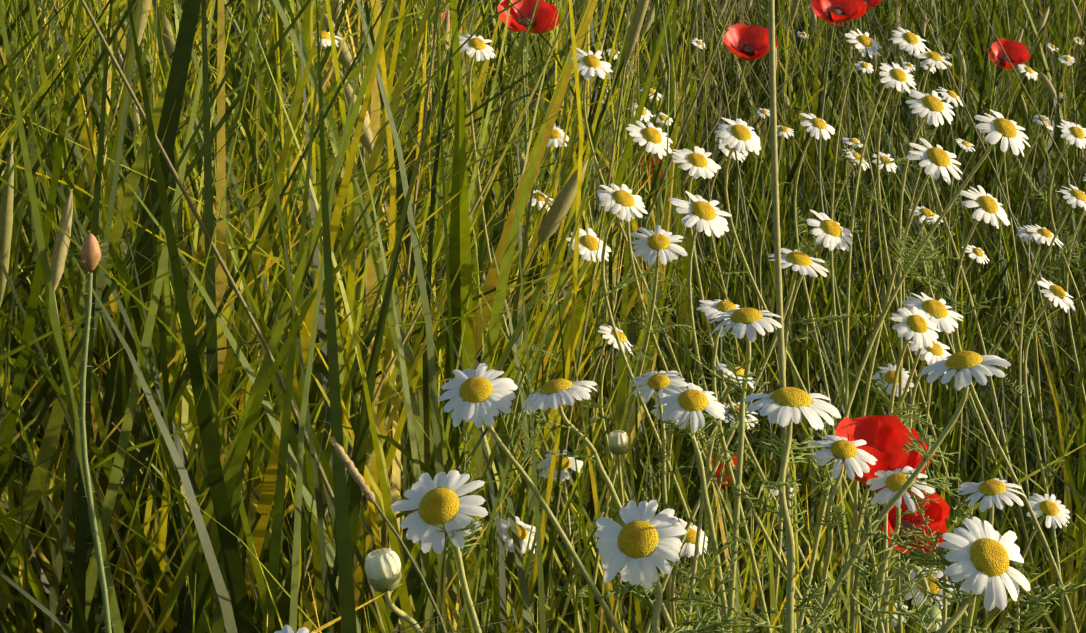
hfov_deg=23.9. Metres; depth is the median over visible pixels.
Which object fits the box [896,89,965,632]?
chamomile
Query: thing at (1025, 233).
chamomile
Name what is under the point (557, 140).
chamomile
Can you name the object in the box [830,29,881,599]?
chamomile
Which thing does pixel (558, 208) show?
grass seed heads
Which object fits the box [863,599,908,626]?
chamomile
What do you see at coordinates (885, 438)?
poppy
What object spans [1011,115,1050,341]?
chamomile
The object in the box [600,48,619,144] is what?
chamomile
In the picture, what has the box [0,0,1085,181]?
meadow grass
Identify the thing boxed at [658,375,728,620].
chamomile
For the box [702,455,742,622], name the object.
poppy
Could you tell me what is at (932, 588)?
chamomile
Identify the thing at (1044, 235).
chamomile
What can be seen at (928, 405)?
chamomile
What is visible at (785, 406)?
chamomile
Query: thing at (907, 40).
chamomile
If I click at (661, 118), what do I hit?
chamomile
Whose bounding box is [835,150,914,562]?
chamomile
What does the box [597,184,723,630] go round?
chamomile
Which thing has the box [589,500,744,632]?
chamomile
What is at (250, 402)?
grass
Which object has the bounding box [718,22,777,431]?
poppy
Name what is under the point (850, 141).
chamomile
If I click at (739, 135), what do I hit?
chamomile
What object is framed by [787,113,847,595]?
chamomile
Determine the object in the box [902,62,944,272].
chamomile
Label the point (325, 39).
chamomile
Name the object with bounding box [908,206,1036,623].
chamomile
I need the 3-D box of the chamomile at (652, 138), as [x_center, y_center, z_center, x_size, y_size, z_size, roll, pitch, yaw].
[0.100,0.110,1.504,0.143,0.452,0.070,-3,8,-26]
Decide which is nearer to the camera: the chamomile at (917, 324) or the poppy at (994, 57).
the chamomile at (917, 324)
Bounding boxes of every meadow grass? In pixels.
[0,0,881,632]
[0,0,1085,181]
[204,469,1018,632]
[538,0,1085,286]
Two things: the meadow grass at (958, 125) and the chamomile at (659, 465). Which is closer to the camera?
the chamomile at (659, 465)
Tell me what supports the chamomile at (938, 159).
on the ground at (981, 612)
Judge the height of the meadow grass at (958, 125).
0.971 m
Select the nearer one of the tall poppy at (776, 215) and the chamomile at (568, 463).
the tall poppy at (776, 215)
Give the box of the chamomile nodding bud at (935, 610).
[850,542,941,632]
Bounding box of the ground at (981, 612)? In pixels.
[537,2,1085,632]
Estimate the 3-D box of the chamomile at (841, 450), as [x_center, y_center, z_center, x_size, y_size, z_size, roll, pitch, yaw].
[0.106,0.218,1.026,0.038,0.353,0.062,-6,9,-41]
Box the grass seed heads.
[0,0,1085,632]
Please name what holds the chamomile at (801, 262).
on the ground at (981, 612)
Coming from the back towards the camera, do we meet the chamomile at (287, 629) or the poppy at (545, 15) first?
the poppy at (545, 15)
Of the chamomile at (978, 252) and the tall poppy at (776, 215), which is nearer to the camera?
the tall poppy at (776, 215)
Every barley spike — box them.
[327,432,446,632]
[392,599,516,632]
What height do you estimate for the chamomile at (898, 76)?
0.480 m
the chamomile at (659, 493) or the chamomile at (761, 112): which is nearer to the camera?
the chamomile at (659, 493)
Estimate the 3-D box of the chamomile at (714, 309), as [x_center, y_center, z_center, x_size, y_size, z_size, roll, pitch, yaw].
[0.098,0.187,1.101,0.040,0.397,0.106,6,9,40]
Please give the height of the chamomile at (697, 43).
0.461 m
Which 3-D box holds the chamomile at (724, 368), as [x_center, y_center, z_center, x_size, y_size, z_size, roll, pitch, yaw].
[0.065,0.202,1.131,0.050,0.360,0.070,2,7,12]
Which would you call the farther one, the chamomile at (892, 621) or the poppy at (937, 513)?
the chamomile at (892, 621)
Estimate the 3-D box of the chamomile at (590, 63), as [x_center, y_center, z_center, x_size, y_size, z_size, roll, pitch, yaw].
[0.076,0.065,1.712,0.048,0.489,0.197,5,8,34]
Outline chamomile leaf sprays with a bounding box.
[651,497,1085,632]
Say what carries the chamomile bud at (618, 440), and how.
on the ground at (981, 612)
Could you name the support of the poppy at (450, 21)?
on the ground at (981, 612)
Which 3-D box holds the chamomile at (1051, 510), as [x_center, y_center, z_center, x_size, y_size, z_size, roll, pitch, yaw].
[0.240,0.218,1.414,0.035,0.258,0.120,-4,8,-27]
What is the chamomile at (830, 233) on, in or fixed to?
on the ground at (981, 612)
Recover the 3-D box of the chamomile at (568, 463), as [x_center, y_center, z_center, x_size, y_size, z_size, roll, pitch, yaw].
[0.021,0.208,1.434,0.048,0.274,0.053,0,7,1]
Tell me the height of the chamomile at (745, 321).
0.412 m
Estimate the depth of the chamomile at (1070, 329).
2.02 m
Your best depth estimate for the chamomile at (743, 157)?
3.48 m
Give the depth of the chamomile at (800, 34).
5.38 m
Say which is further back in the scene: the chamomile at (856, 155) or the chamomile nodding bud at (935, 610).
the chamomile at (856, 155)
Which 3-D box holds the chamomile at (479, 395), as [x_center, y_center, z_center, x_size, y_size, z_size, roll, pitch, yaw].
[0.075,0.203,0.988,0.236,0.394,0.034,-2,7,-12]
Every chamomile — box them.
[263,31,340,125]
[274,625,308,632]
[391,427,498,632]
[429,34,584,621]
[437,344,622,632]
[453,516,561,623]
[485,228,610,632]
[511,190,560,491]
[513,124,568,251]
[522,379,673,630]
[537,449,588,632]
[567,48,746,621]
[579,326,690,628]
[581,121,761,617]
[582,69,634,423]
[586,225,687,632]
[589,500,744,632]
[594,103,652,474]
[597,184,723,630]
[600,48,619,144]
[622,376,687,600]
[632,370,704,631]
[637,88,661,268]
[644,248,828,632]
[644,363,757,629]
[648,113,672,230]
[649,191,821,632]
[649,403,680,621]
[657,308,781,632]
[658,146,834,632]
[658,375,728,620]
[662,518,707,627]
[669,117,894,631]
[676,402,757,612]
[680,38,705,126]
[696,299,772,632]
[697,139,749,526]
[710,387,840,632]
[727,153,744,271]
[728,485,793,632]
[744,108,769,243]
[754,125,793,455]
[774,209,878,606]
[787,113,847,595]
[788,31,808,164]
[797,110,1030,632]
[803,148,869,568]
[804,351,1010,632]
[806,421,876,632]
[808,27,925,632]
[815,137,874,382]
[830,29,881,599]
[831,306,939,632]
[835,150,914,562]
[850,292,963,632]
[853,138,962,632]
[855,61,890,331]
[857,363,913,544]
[859,62,990,630]
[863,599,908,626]
[866,466,951,632]
[888,61,915,259]
[892,335,976,632]
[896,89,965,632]
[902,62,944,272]
[902,87,962,558]
[902,478,1025,632]
[902,566,952,632]
[904,325,973,615]
[906,48,1046,632]
[906,184,1085,632]
[907,486,1065,632]
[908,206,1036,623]
[938,52,964,220]
[940,245,989,578]
[944,138,974,294]
[944,185,1077,632]
[953,493,1070,632]
[977,224,1063,632]
[996,139,1020,371]
[997,278,1075,632]
[998,226,1052,550]
[1003,64,1037,443]
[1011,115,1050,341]
[1012,124,1052,294]
[1016,119,1085,320]
[1037,43,1058,188]
[1041,174,1085,406]
[1058,55,1085,326]
[1065,37,1083,96]
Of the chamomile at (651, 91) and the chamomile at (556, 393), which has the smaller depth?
the chamomile at (556, 393)
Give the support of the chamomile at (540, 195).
on the ground at (981, 612)
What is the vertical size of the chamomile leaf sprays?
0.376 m
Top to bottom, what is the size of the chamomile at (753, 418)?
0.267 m
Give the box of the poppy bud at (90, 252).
[74,233,112,632]
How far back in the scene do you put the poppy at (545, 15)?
2.29 m
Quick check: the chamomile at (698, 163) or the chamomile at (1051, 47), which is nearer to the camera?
the chamomile at (698, 163)
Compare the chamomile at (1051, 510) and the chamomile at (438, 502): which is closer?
the chamomile at (438, 502)
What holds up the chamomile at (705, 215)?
on the ground at (981, 612)
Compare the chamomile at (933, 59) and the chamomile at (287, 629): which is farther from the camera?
the chamomile at (933, 59)
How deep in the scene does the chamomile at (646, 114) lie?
2.52 m
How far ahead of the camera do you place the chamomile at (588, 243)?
1.54 m
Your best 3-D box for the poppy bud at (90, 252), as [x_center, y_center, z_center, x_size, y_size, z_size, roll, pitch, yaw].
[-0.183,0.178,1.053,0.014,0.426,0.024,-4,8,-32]
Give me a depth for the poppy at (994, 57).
5.53 m
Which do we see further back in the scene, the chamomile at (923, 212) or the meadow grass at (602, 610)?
the chamomile at (923, 212)
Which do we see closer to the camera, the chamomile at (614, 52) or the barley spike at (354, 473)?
the barley spike at (354, 473)
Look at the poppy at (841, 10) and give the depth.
2.38 m
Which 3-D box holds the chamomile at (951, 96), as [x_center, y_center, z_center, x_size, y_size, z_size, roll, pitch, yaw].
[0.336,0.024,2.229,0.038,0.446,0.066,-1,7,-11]
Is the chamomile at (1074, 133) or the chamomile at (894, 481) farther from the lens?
the chamomile at (1074, 133)
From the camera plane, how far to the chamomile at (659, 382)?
1.21 m
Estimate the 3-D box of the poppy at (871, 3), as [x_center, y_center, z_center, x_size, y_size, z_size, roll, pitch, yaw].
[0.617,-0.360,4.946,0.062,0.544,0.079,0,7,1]
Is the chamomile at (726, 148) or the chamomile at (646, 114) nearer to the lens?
the chamomile at (726, 148)
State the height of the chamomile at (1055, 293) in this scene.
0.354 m
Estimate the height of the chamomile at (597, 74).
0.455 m
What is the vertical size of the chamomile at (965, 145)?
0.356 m
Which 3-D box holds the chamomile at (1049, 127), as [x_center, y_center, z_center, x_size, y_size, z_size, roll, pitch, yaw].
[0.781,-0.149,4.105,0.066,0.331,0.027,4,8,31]
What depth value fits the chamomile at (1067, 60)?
3.86 m
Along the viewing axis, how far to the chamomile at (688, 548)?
1.30 m
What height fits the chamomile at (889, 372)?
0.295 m
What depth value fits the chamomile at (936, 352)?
1.23 m
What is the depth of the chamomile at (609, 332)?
1.46 m
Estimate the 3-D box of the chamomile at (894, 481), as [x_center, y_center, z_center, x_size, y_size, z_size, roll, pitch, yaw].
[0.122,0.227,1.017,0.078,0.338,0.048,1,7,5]
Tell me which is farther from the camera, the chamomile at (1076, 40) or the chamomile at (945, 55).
the chamomile at (1076, 40)
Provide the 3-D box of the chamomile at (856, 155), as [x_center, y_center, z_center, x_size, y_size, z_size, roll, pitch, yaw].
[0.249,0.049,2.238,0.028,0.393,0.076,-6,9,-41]
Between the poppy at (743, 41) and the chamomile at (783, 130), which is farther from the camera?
the chamomile at (783, 130)
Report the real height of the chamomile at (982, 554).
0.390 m
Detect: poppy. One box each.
[441,11,466,32]
[497,0,559,493]
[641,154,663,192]
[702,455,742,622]
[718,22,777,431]
[768,0,796,632]
[811,0,866,498]
[835,415,934,632]
[847,0,881,216]
[870,490,949,629]
[987,0,997,228]
[987,38,1029,358]
[993,0,1003,146]
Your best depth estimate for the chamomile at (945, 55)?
4.42 m
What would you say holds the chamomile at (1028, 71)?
on the ground at (981, 612)
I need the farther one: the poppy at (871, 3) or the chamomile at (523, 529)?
the poppy at (871, 3)
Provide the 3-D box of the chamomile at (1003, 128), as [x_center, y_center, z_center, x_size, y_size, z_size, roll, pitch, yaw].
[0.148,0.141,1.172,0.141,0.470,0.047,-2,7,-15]
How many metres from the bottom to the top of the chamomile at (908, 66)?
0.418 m
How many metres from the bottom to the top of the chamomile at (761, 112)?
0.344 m
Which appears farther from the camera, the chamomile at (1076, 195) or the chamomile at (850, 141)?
the chamomile at (850, 141)
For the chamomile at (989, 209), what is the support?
on the ground at (981, 612)
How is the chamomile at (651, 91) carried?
on the ground at (981, 612)
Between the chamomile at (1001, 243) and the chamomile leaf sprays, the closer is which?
the chamomile leaf sprays
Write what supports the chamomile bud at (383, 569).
on the ground at (981, 612)
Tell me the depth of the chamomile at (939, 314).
1.15 m
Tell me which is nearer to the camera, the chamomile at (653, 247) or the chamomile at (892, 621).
the chamomile at (653, 247)
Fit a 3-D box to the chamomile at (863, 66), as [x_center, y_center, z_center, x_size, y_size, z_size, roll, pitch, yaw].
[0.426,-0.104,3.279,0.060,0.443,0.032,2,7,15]
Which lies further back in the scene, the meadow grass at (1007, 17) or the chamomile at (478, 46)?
the meadow grass at (1007, 17)
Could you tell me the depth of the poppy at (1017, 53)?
3.38 m
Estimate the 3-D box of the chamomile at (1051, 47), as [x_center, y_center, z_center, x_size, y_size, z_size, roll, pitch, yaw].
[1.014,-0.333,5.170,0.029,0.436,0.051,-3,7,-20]
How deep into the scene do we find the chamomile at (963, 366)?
0.85 m
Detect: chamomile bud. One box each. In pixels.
[365,548,423,632]
[608,430,628,632]
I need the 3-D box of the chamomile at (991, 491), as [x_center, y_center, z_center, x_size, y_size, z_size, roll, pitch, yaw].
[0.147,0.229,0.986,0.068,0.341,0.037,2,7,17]
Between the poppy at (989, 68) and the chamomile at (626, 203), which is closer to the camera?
the chamomile at (626, 203)
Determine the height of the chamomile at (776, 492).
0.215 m

